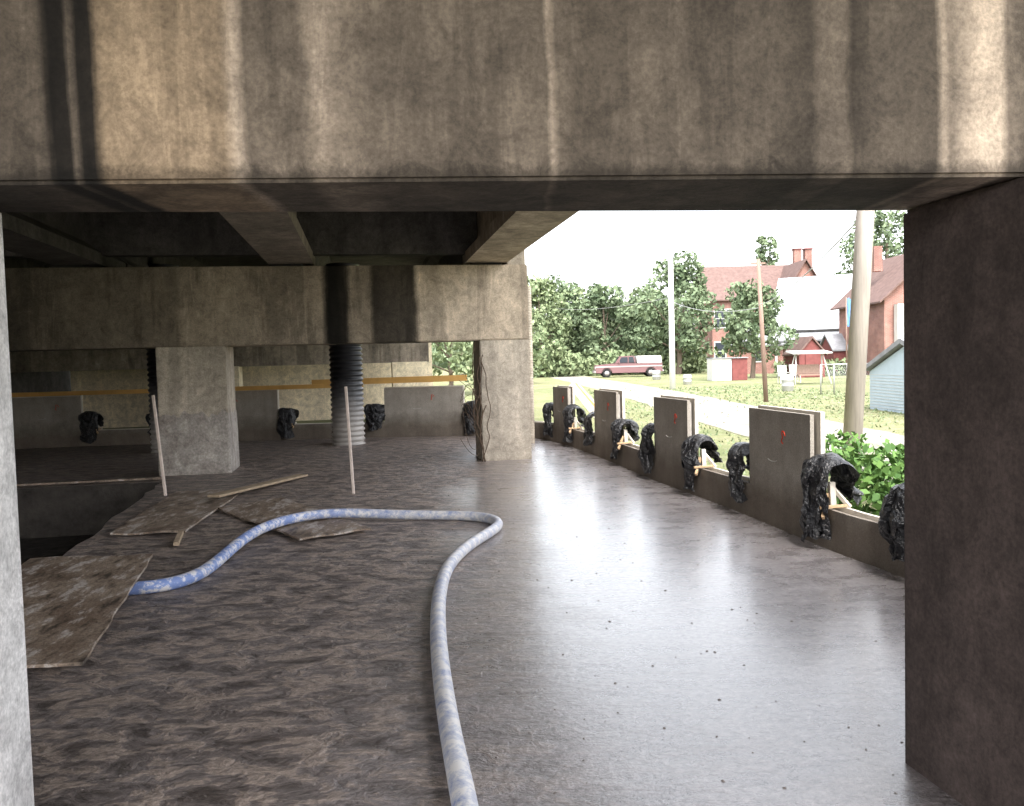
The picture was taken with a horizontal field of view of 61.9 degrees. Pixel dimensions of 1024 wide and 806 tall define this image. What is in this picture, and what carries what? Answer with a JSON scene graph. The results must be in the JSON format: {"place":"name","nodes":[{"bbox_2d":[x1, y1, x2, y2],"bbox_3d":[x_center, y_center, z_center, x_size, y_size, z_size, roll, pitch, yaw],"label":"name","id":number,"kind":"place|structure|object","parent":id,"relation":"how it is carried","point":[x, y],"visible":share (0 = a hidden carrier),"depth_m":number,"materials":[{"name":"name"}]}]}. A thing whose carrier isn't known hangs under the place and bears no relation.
{"place":"outdoors","nodes":[
{"label":"outdoors","id":0,"kind":"place"},
{"bbox_2d":[15,436,962,805],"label":"concrete floor","id":1,"kind":"structure","parent":0,"point":[807,704],"depth_m":4.67,"materials":[{"name":"concrete"}]},
{"bbox_2d":[21,554,152,667],"bbox_3d":[-3.049,1.308,5.643,1.034,0.097,2.526,-2,3,-12],"label":"plywood sheet","id":2,"kind":"object","parent":1,"relation":"on","point":[72,605],"visible":0.88,"depth_m":5.61,"materials":[{"name":"wood"}]},
{"bbox_2d":[17,482,161,564],"bbox_3d":[-8.781,1.823,7.170,10.226,0.700,8.749,-2,3,-9],"label":"excavation pit","id":3,"kind":"object","parent":1,"relation":"in","point":[57,521],"visible":0.36,"depth_m":11.94,"materials":[{"name":"soil"}]},
{"bbox_2d":[17,477,161,485],"bbox_3d":[-7.272,1.163,11.964,4.472,0.030,0.100,-2,3,-10],"label":"pit edge board","id":4,"kind":"object","parent":1,"relation":"on","point":[87,481],"visible":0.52,"depth_m":12.15,"materials":[{"name":"brown wood"}]},
{"bbox_2d":[151,395,166,495],"bbox_3d":[-4.457,0.537,10.785,0.131,1.282,0.032,-2,3,0],"label":"grade stake","id":5,"kind":"object","parent":1,"relation":"on","point":[159,446],"visible":1,"depth_m":10.77,"materials":[{"name":"brown wood"}]},
{"bbox_2d":[146,264,177,452],"bbox_3d":[-6.745,-0.855,16.569,0.660,3.600,0.660,-2,3,0],"label":"corrugated pipe","id":6,"kind":"object","parent":1,"relation":"on","point":[151,370],"visible":0.17,"depth_m":16.33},
{"bbox_2d":[110,490,241,534],"bbox_3d":[-3.695,1.192,9.570,0.854,0.048,2.818,-2,3,-7],"label":"plywood sheet","id":7,"kind":"object","parent":1,"relation":"on","point":[177,511],"visible":0.93,"depth_m":9.21,"materials":[{"name":"wood"}]},
{"bbox_2d":[173,530,183,545],"bbox_3d":[-3.103,1.255,7.944,0.050,0.035,0.576,-2,3,-17],"label":"wood stick","id":8,"kind":"object","parent":1,"relation":"on","point":[178,538],"visible":1,"depth_m":7.83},
{"bbox_2d":[207,474,307,497],"bbox_3d":[-3.263,1.068,11.163,0.160,0.090,2.261,-1,3,13],"label":"wood plank","id":9,"kind":"object","parent":1,"relation":"on","point":[249,487],"visible":1,"depth_m":10.93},
{"bbox_2d":[277,407,298,438],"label":"black plastic cover","id":10,"kind":"object","parent":1,"relation":"on","point":[288,417],"visible":1,"depth_m":18.42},
{"bbox_2d":[218,497,370,539],"bbox_3d":[-2.356,1.185,8.917,0.818,0.048,2.473,-3,3,-34],"label":"plywood sheet","id":11,"kind":"object","parent":1,"relation":"on","point":[259,512],"visible":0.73,"depth_m":8.71,"materials":[{"name":"wood"}]},
{"bbox_2d":[128,508,502,805],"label":"concrete pump hose","id":12,"kind":"object","parent":1,"relation":"on","point":[461,788],"visible":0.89,"depth_m":6.06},
{"bbox_2d":[325,263,364,444],"bbox_3d":[-3.347,-0.974,17.168,0.670,3.600,0.670,-2,3,0],"label":"corrugated pipe","id":13,"kind":"object","parent":1,"relation":"on","point":[345,365],"visible":0.55,"depth_m":16.94,"materials":[{"name":"metal"}]},
{"bbox_2d":[344,386,354,493],"bbox_3d":[-2.004,0.461,10.534,0.082,1.331,0.032,-2,3,0],"label":"grade stake","id":14,"kind":"object","parent":1,"relation":"on","point":[349,440],"visible":1,"depth_m":10.52,"materials":[{"name":"brown wood"}]},
{"bbox_2d":[462,400,474,434],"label":"black plastic cover","id":15,"kind":"object","parent":1,"relation":"on","point":[469,427],"visible":0.44,"depth_m":18.19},
{"bbox_2d":[44,483,903,796],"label":"concrete crumbs","id":16,"kind":"object","parent":1,"relation":"on","point":[464,737],"visible":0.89,"depth_m":4.58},
{"bbox_2d":[459,349,490,461],"bbox_3d":[-0.595,0.041,13.468,0.538,1.805,0.104,-3,3,-28],"label":"dried vine","id":17,"kind":"object","parent":1,"relation":"on","point":[474,408],"visible":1,"depth_m":13.51,"materials":[{"name":"brown plant"}]},
{"bbox_2d":[528,286,534,442],"bbox_3d":[0.351,-0.731,16.384,0.110,3.000,0.110,-2,3,0],"label":"drain pipe","id":18,"kind":"object","parent":1,"relation":"on","point":[531,366],"visible":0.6,"depth_m":16.34,"materials":[{"name":"plastic"}]},
{"bbox_2d":[98,366,903,513],"bbox_3d":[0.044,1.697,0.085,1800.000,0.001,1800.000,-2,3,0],"label":"ground","id":19,"kind":"structure","parent":0,"point":[543,390],"depth_m":34.15,"materials":[{"name":"plant"}]},
{"bbox_2d":[432,342,473,385],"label":"tree","id":20,"kind":"object","parent":19,"relation":"on","point":[455,358],"visible":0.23,"depth_m":42.63,"materials":[{"name":"green plant"}]},
{"bbox_2d":[14,421,904,577],"bbox_3d":[-1.457,0.911,12.262,9.934,0.430,24.184,-4,4,-43],"label":"board","id":21,"kind":"object","parent":19,"relation":"on","point":[860,539],"visible":0.35,"depth_m":10.61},
{"bbox_2d":[12,396,80,432],"bbox_3d":[-9.899,0.248,18.149,1.396,0.743,0.039,-2,3,-7],"label":"panel","id":22,"kind":"object","parent":21,"relation":"on","point":[36,414],"visible":0.95,"depth_m":18.13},
{"bbox_2d":[12,384,362,396],"bbox_3d":[-7.210,-0.269,18.215,8.012,0.100,0.040,-2,3,-3],"label":"lumber rail","id":23,"kind":"object","parent":22,"relation":"on","point":[140,391],"visible":0.66,"depth_m":18.14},
{"bbox_2d":[312,375,466,384],"bbox_3d":[-2.639,-0.487,18.320,3.354,0.155,0.045,-1,3,3],"label":"lumber rail","id":24,"kind":"object","parent":23,"relation":"on","point":[415,379],"visible":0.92,"depth_m":18.28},
{"bbox_2d":[78,411,103,443],"bbox_3d":[-9.053,0.519,18.327,0.523,0.702,0.441,-2,3,0],"label":"black plastic cover","id":25,"kind":"object","parent":21,"relation":"on","point":[90,421],"visible":1,"depth_m":18.16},
{"bbox_2d":[235,390,278,425],"bbox_3d":[-6.275,0.130,18.461,2.399,0.757,0.057,-2,3,-3],"label":"panel","id":26,"kind":"object","parent":21,"relation":"on","point":[256,408],"visible":0.37,"depth_m":18.48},
{"bbox_2d":[384,386,463,421],"bbox_3d":[-1.902,0.028,18.426,1.723,0.737,0.065,-1,3,5],"label":"panel","id":27,"kind":"object","parent":21,"relation":"on","point":[443,404],"visible":0.99,"depth_m":18.42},
{"bbox_2d":[553,387,569,426],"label":"panel","id":28,"kind":"object","parent":21,"relation":"on","point":[558,403],"visible":0.77,"depth_m":16.13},
{"bbox_2d":[594,390,618,440],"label":"panel","id":29,"kind":"object","parent":21,"relation":"on","point":[602,413],"visible":0.88,"depth_m":13.36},
{"bbox_2d":[654,397,689,462],"bbox_3d":[1.950,0.320,10.449,0.037,0.752,1.096,-2,3,-11],"label":"panel","id":30,"kind":"object","parent":21,"relation":"on","point":[665,426],"visible":0.9,"depth_m":10.42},
{"bbox_2d":[681,434,722,491],"bbox_3d":[2.151,0.678,9.783,0.442,0.661,0.501,-2,3,0],"label":"black plastic cover","id":31,"kind":"object","parent":21,"relation":"on","point":[691,445],"visible":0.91,"depth_m":9.65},
{"bbox_2d":[749,407,813,500],"bbox_3d":[2.435,0.444,7.773,0.036,0.746,1.208,-2,3,-9],"label":"panel","id":32,"kind":"object","parent":21,"relation":"on","point":[789,456],"visible":0.94,"depth_m":7.72,"materials":[{"name":"concrete"}]},
{"bbox_2d":[878,483,904,561],"bbox_3d":[2.812,0.823,5.929,0.400,0.561,0.539,-2,3,0],"label":"black plastic cover","id":33,"kind":"object","parent":21,"relation":"on","point":[891,522],"visible":0.32,"depth_m":5.93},
{"bbox_2d":[100,421,878,521],"bbox_3d":[-1.394,0.900,12.343,9.976,0.440,24.361,-4,4,-43],"label":"board","id":34,"kind":"object","parent":19,"relation":"on","point":[854,512],"visible":0.15,"depth_m":8.77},
{"bbox_2d":[12,395,82,412],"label":"panel","id":35,"kind":"object","parent":34,"relation":"on","point":[57,396],"visible":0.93,"depth_m":18.24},
{"bbox_2d":[145,413,150,434],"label":"black plastic cover","id":36,"kind":"object","parent":34,"relation":"on","point":[147,418],"visible":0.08,"depth_m":18.35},
{"bbox_2d":[245,390,278,417],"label":"panel","id":37,"kind":"object","parent":34,"relation":"on","point":[278,398],"visible":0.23,"depth_m":18.58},
{"bbox_2d":[364,403,385,430],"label":"black plastic cover","id":38,"kind":"object","parent":34,"relation":"on","point":[375,415],"visible":0.97,"depth_m":18.42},
{"bbox_2d":[385,385,464,402],"bbox_3d":[-1.890,0.007,18.522,1.741,0.747,0.071,-1,3,5],"label":"panel","id":39,"kind":"object","parent":34,"relation":"on","point":[431,386],"visible":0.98,"depth_m":18.48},
{"bbox_2d":[542,402,552,437],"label":"black plastic cover","id":40,"kind":"object","parent":34,"relation":"on","point":[547,414],"visible":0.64,"depth_m":16.64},
{"bbox_2d":[557,385,574,426],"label":"panel","id":41,"kind":"object","parent":34,"relation":"on","point":[572,388],"visible":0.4,"depth_m":15.66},
{"bbox_2d":[569,382,593,417],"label":"leaning planks","id":42,"kind":"object","parent":41,"relation":"attached to","point":[584,397],"visible":0.38,"depth_m":15.46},
{"bbox_2d":[562,404,585,442],"bbox_3d":[1.128,0.359,15.495,0.446,0.688,0.524,-2,3,0],"label":"black plastic cover","id":43,"kind":"object","parent":34,"relation":"on","point":[568,419],"visible":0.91,"depth_m":15.36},
{"bbox_2d":[568,417,582,433],"bbox_3d":[1.133,0.402,15.368,0.266,0.283,0.166,-2,3,-10],"label":"wood brace","id":44,"kind":"object","parent":34,"relation":"on","point":[575,422],"visible":1,"depth_m":15.38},
{"bbox_2d":[583,411,593,445],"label":"black plastic cover","id":45,"kind":"object","parent":34,"relation":"on","point":[588,432],"visible":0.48,"depth_m":14.09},
{"bbox_2d":[599,388,624,441],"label":"panel","id":46,"kind":"object","parent":34,"relation":"on","point":[622,402],"visible":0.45,"depth_m":12.78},
{"bbox_2d":[610,418,639,458],"bbox_3d":[1.657,0.528,12.591,0.444,0.612,0.442,-3,3,-20],"label":"black plastic cover","id":47,"kind":"object","parent":34,"relation":"on","point":[631,426],"visible":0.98,"depth_m":12.47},
{"bbox_2d":[617,429,634,449],"bbox_3d":[1.649,0.534,12.460,0.266,0.283,0.166,-2,3,-6],"label":"wood brace","id":48,"kind":"object","parent":34,"relation":"on","point":[625,436],"visible":0.98,"depth_m":12.47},
{"bbox_2d":[637,422,655,473],"bbox_3d":[1.882,0.587,11.168,0.394,0.663,0.515,-2,3,-16],"label":"black plastic cover","id":49,"kind":"object","parent":34,"relation":"on","point":[646,452],"visible":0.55,"depth_m":11.10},
{"bbox_2d":[661,395,698,457],"bbox_3d":[2.045,0.301,10.466,0.042,0.762,1.094,-2,3,-11],"label":"panel","id":50,"kind":"object","parent":34,"relation":"on","point":[694,410],"visible":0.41,"depth_m":9.95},
{"bbox_2d":[694,449,716,475],"bbox_3d":[2.152,0.665,9.597,0.266,0.283,0.166,-2,3,-10],"label":"wood brace","id":51,"kind":"object","parent":34,"relation":"on","point":[703,457],"visible":1,"depth_m":9.62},
{"bbox_2d":[726,442,749,502],"bbox_3d":[2.375,0.688,8.581,0.444,0.594,0.525,-2,3,0],"label":"black plastic cover","id":52,"kind":"object","parent":34,"relation":"on","point":[736,466],"visible":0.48,"depth_m":8.48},
{"bbox_2d":[758,405,824,455],"bbox_3d":[2.530,0.426,7.787,0.041,0.756,1.209,-2,3,-9],"label":"panel","id":53,"kind":"object","parent":34,"relation":"on","point":[819,432],"visible":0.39,"depth_m":7.24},
{"bbox_2d":[799,452,863,541],"bbox_3d":[2.611,0.775,7.013,0.491,0.734,0.468,-2,3,0],"label":"black plastic cover","id":54,"kind":"object","parent":34,"relation":"on","point":[818,468],"visible":0.96,"depth_m":6.93,"materials":[{"name":"plastic"}]},
{"bbox_2d":[819,481,851,519],"bbox_3d":[2.597,0.788,6.916,0.266,0.283,0.166,-2,3,-7],"label":"wood brace","id":55,"kind":"object","parent":34,"relation":"on","point":[833,491],"visible":0.89,"depth_m":6.94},
{"bbox_2d":[466,319,548,376],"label":"tree","id":56,"kind":"object","parent":19,"relation":"on","point":[537,335],"visible":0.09,"depth_m":59.95,"materials":[{"name":"green plant"}]},
{"bbox_2d":[0,0,1023,805],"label":"concrete bridge","id":57,"kind":"structure","parent":19,"relation":"on","point":[432,168],"depth_m":2.67,"materials":[{"name":"concrete"}]},
{"bbox_2d":[527,275,572,376],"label":"tree","id":58,"kind":"object","parent":19,"relation":"on","point":[557,346],"visible":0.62,"depth_m":80.78,"materials":[{"name":"green plant"}]},
{"bbox_2d":[432,335,689,369],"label":"distant trees","id":59,"kind":"object","parent":19,"relation":"on","point":[444,364],"visible":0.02,"depth_m":180.25,"materials":[{"name":"green plant"}]},
{"bbox_2d":[531,274,592,365],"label":"tree","id":60,"kind":"object","parent":19,"relation":"on","point":[562,287],"visible":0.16,"depth_m":90.32,"materials":[{"name":"green plant"}]},
{"bbox_2d":[555,286,624,357],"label":"tree","id":61,"kind":"object","parent":19,"relation":"on","point":[571,335],"visible":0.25,"depth_m":88.36,"materials":[{"name":"green plant"}]},
{"bbox_2d":[565,283,647,359],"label":"tree","id":62,"kind":"object","parent":19,"relation":"on","point":[603,300],"visible":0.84,"depth_m":86.35,"materials":[{"name":"green plant"}]},
{"bbox_2d":[579,300,654,347],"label":"tree","id":63,"kind":"object","parent":19,"relation":"on","point":[613,328],"visible":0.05,"depth_m":91.15,"materials":[{"name":"green plant"}]},
{"bbox_2d":[592,355,663,377],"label":"pickup truck","id":64,"kind":"object","parent":19,"relation":"on","point":[645,365],"visible":0.88,"depth_m":72.97,"materials":[{"name":"red paint"}]},
{"bbox_2d":[613,287,690,361],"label":"tree","id":65,"kind":"object","parent":19,"relation":"on","point":[630,299],"visible":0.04,"depth_m":90.96,"materials":[{"name":"green plant"}]},
{"bbox_2d":[652,370,660,379],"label":"barrel","id":66,"kind":"object","parent":19,"relation":"on","point":[656,374],"visible":1,"depth_m":61.74,"materials":[{"name":"metal"}]},
{"bbox_2d":[622,298,693,360],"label":"tree","id":67,"kind":"object","parent":19,"relation":"on","point":[632,344],"visible":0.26,"depth_m":82.80,"materials":[{"name":"green plant"}]},
{"bbox_2d":[667,248,675,388],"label":"utility pole","id":68,"kind":"object","parent":19,"relation":"on","point":[672,380],"visible":0.88,"depth_m":43.75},
{"bbox_2d":[556,298,666,309],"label":"overhead wire","id":69,"kind":"object","parent":68,"relation":"attached to","point":[610,307],"visible":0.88,"depth_m":58.84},
{"bbox_2d":[630,250,731,373],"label":"tree","id":70,"kind":"object","parent":19,"relation":"on","point":[685,321],"visible":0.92,"depth_m":78.63,"materials":[{"name":"green plant"}]},
{"bbox_2d":[683,374,691,384],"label":"barrel","id":71,"kind":"object","parent":19,"relation":"on","point":[687,379],"visible":1,"depth_m":49.80,"materials":[{"name":"metal"}]},
{"bbox_2d":[533,346,845,377],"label":"hedge shrubs","id":72,"kind":"object","parent":19,"relation":"on","point":[576,364],"visible":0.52,"depth_m":80.53,"materials":[{"name":"green plant"}]},
{"bbox_2d":[706,357,747,380],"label":"storage shed","id":73,"kind":"structure","parent":19,"relation":"on","point":[726,368],"depth_m":55.78,"materials":[{"name":"white paint"}]},
{"bbox_2d":[695,283,768,361],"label":"walls","id":74,"kind":"structure","parent":19,"relation":"on","point":[713,335],"depth_m":94.79,"materials":[{"name":"brick"}]},
{"bbox_2d":[715,343,724,357],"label":"window","id":75,"kind":"structure","parent":74,"relation":"in","point":[720,346],"depth_m":94.74,"materials":[{"name":"glass"}]},
{"bbox_2d":[715,310,724,326],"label":"window","id":76,"kind":"structure","parent":74,"relation":"in","point":[718,320],"depth_m":94.58,"materials":[{"name":"glass"}]},
{"bbox_2d":[701,265,785,300],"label":"roof front","id":77,"kind":"structure","parent":74,"relation":"on","point":[720,280],"depth_m":97.25,"materials":[{"name":"brown"}]},
{"bbox_2d":[803,249,811,266],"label":"chimney","id":78,"kind":"object","parent":77,"relation":"on","point":[807,254],"visible":0.43,"depth_m":98.42,"materials":[{"name":"brick"}]},
{"bbox_2d":[773,259,805,299],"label":"roof front","id":79,"kind":"structure","parent":74,"relation":"on","point":[792,270],"depth_m":93.76,"materials":[{"name":"brown"}]},
{"bbox_2d":[792,249,800,262],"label":"chimney","id":80,"kind":"object","parent":74,"relation":"on","point":[796,255],"visible":0.43,"depth_m":98.43,"materials":[{"name":"brick"}]},
{"bbox_2d":[805,259,816,275],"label":"roof trim","id":81,"kind":"structure","parent":74,"relation":"on","point":[810,267],"depth_m":91.11,"materials":[{"name":"brown"}]},
{"bbox_2d":[751,259,767,401],"bbox_3d":[8.685,-2.529,29.922,0.560,5.007,0.170,-2,3,0],"label":"utility pole","id":82,"kind":"object","parent":19,"relation":"on","point":[763,351],"visible":0.96,"depth_m":29.87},
{"bbox_2d":[673,302,756,311],"bbox_3d":[8.403,-4.271,36.844,0.024,1.221,14.008,-2,3,-2],"label":"overhead wire","id":83,"kind":"object","parent":82,"relation":"attached to","point":[717,311],"visible":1,"depth_m":34.90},
{"bbox_2d":[759,223,854,304],"bbox_3d":[6.685,-2.933,20.588,0.024,0.376,19.009,-1,3,12],"label":"overhead wire","id":84,"kind":"object","parent":82,"relation":"attached to","point":[847,231],"visible":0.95,"depth_m":15.75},
{"bbox_2d":[720,278,799,377],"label":"tree","id":85,"kind":"object","parent":19,"relation":"on","point":[740,325],"visible":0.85,"depth_m":58.98,"materials":[{"name":"green plant"}]},
{"bbox_2d":[736,342,787,373],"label":"walls","id":86,"kind":"structure","parent":19,"relation":"on","point":[758,369],"depth_m":72.38,"materials":[{"name":"brick"}]},
{"bbox_2d":[731,320,791,345],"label":"roof front","id":87,"kind":"structure","parent":86,"relation":"on","point":[789,323],"depth_m":72.74,"materials":[{"name":"grey"}]},
{"bbox_2d":[754,235,779,264],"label":"tree","id":88,"kind":"object","parent":19,"relation":"on","point":[762,250],"visible":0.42,"depth_m":110.93,"materials":[{"name":"green plant"}]},
{"bbox_2d":[777,365,788,383],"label":"lawn chair","id":89,"kind":"object","parent":19,"relation":"on","point":[781,369],"visible":0.65,"depth_m":48.20,"materials":[{"name":"white paint"}]},
{"bbox_2d":[781,374,793,390],"bbox_3d":[12.283,-0.901,38.019,0.546,0.750,0.546,-2,3,0],"label":"barrel","id":90,"kind":"object","parent":19,"relation":"on","point":[787,382],"visible":0.99,"depth_m":37.80,"materials":[{"name":"metal"}]},
{"bbox_2d":[789,365,800,381],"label":"lawn chair","id":91,"kind":"object","parent":19,"relation":"on","point":[793,370],"visible":0.34,"depth_m":49.20,"materials":[{"name":"white paint"}]},
{"bbox_2d":[782,336,827,377],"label":"red shed","id":92,"kind":"structure","parent":19,"relation":"on","point":[808,343],"depth_m":57.95,"materials":[{"name":"brown"}]},
{"bbox_2d":[805,354,818,376],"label":"door","id":93,"kind":"structure","parent":92,"relation":"in","point":[809,359],"depth_m":57.89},
{"bbox_2d":[796,262,813,276],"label":"walls","id":94,"kind":"structure","parent":19,"relation":"on","point":[804,270],"depth_m":91.45,"materials":[{"name":"brick"}]},
{"bbox_2d":[786,350,831,384],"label":"garden swing","id":95,"kind":"object","parent":19,"relation":"on","point":[808,370],"visible":0.89,"depth_m":46.18,"materials":[{"name":"white paint"}]},
{"bbox_2d":[820,333,847,373],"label":"red shed","id":96,"kind":"structure","parent":19,"relation":"on","point":[834,344],"depth_m":64.54,"materials":[{"name":"grey"}]},
{"bbox_2d":[820,364,868,394],"bbox_3d":[13.367,-0.964,34.012,2.185,1.220,0.060,-2,3,0],"label":"chain link fence","id":97,"kind":"object","parent":19,"relation":"on","point":[834,377],"visible":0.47,"depth_m":34.00,"materials":[{"name":"metal"}]},
{"bbox_2d":[846,297,850,373],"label":"blue tarp","id":98,"kind":"object","parent":19,"relation":"on","point":[848,303],"visible":0.38,"depth_m":59.85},
{"bbox_2d":[842,210,874,456],"bbox_3d":[4.935,-3.297,11.256,2.200,8.614,0.250,-2,3,0],"label":"utility pole","id":99,"kind":"object","parent":19,"relation":"on","point":[858,334],"depth_m":11.28,"materials":[{"name":"concrete"}]},
{"bbox_2d":[825,429,903,515],"bbox_3d":[4.084,0.822,8.131,2.208,1.073,3.518,-2,3,0],"label":"vine bush","id":100,"kind":"object","parent":19,"relation":"on","point":[876,471],"visible":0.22,"depth_m":8.10,"materials":[{"name":"green plant"}]},
{"bbox_2d":[833,210,906,274],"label":"tree","id":101,"kind":"object","parent":19,"relation":"on","point":[887,244],"visible":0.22,"depth_m":90.72,"materials":[{"name":"green plant"}]},
{"bbox_2d":[839,281,903,374],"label":"walls","id":102,"kind":"structure","parent":19,"relation":"on","point":[881,329],"depth_m":58.51,"materials":[{"name":"brick"}]},
{"bbox_2d":[830,254,903,310],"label":"roof front","id":103,"kind":"structure","parent":102,"relation":"on","point":[887,280],"depth_m":60.85,"materials":[{"name":"brown"}]},
{"bbox_2d":[872,246,882,271],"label":"chimney","id":104,"kind":"object","parent":103,"relation":"on","point":[877,261],"visible":0.86,"depth_m":61.30,"materials":[{"name":"brick"}]},
{"bbox_2d":[866,338,903,412],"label":"blue garage","id":105,"kind":"structure","parent":19,"relation":"on","point":[885,367],"depth_m":23.71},
{"bbox_2d":[894,304,903,341],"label":"white siding","id":106,"kind":"object","parent":19,"relation":"on","point":[898,321],"visible":0.21,"depth_m":57.17,"materials":[{"name":"paint"}]},
{"bbox_2d":[525,210,906,332],"label":"sky","id":107,"kind":"structure","parent":0,"point":[620,248],"materials":[{"name":"white"}]},
{"bbox_2d":[551,376,903,479],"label":"gravel road","id":108,"kind":"structure","parent":0,"point":[735,421],"depth_m":26.11,"materials":[{"name":"gravel"}]},
{"bbox_2d":[796,329,838,331],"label":"walls","id":109,"kind":"structure","parent":0,"point":[817,330],"depth_m":72.64,"materials":[{"name":"white paint"}]},
{"bbox_2d":[778,330,838,341],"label":"porch roof","id":110,"kind":"structure","parent":109,"relation":"attached to","point":[817,335],"depth_m":71.68,"materials":[{"name":"grey"}]},
{"bbox_2d":[773,274,851,329],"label":"roof front","id":111,"kind":"structure","parent":109,"relation":"on","point":[810,302],"depth_m":74.47,"materials":[{"name":"metal"}]},
{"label":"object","id":112,"kind":"object","parent":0,"visible":0},
{"bbox_2d":[690,403,691,435],"bbox_3d":[1.988,0.350,10.453,0.032,0.749,0.997,-2,3,-11],"label":"wooden board","id":113,"kind":"object","parent":112,"relation":"on","point":[690,422],"visible":0.14,"depth_m":9.96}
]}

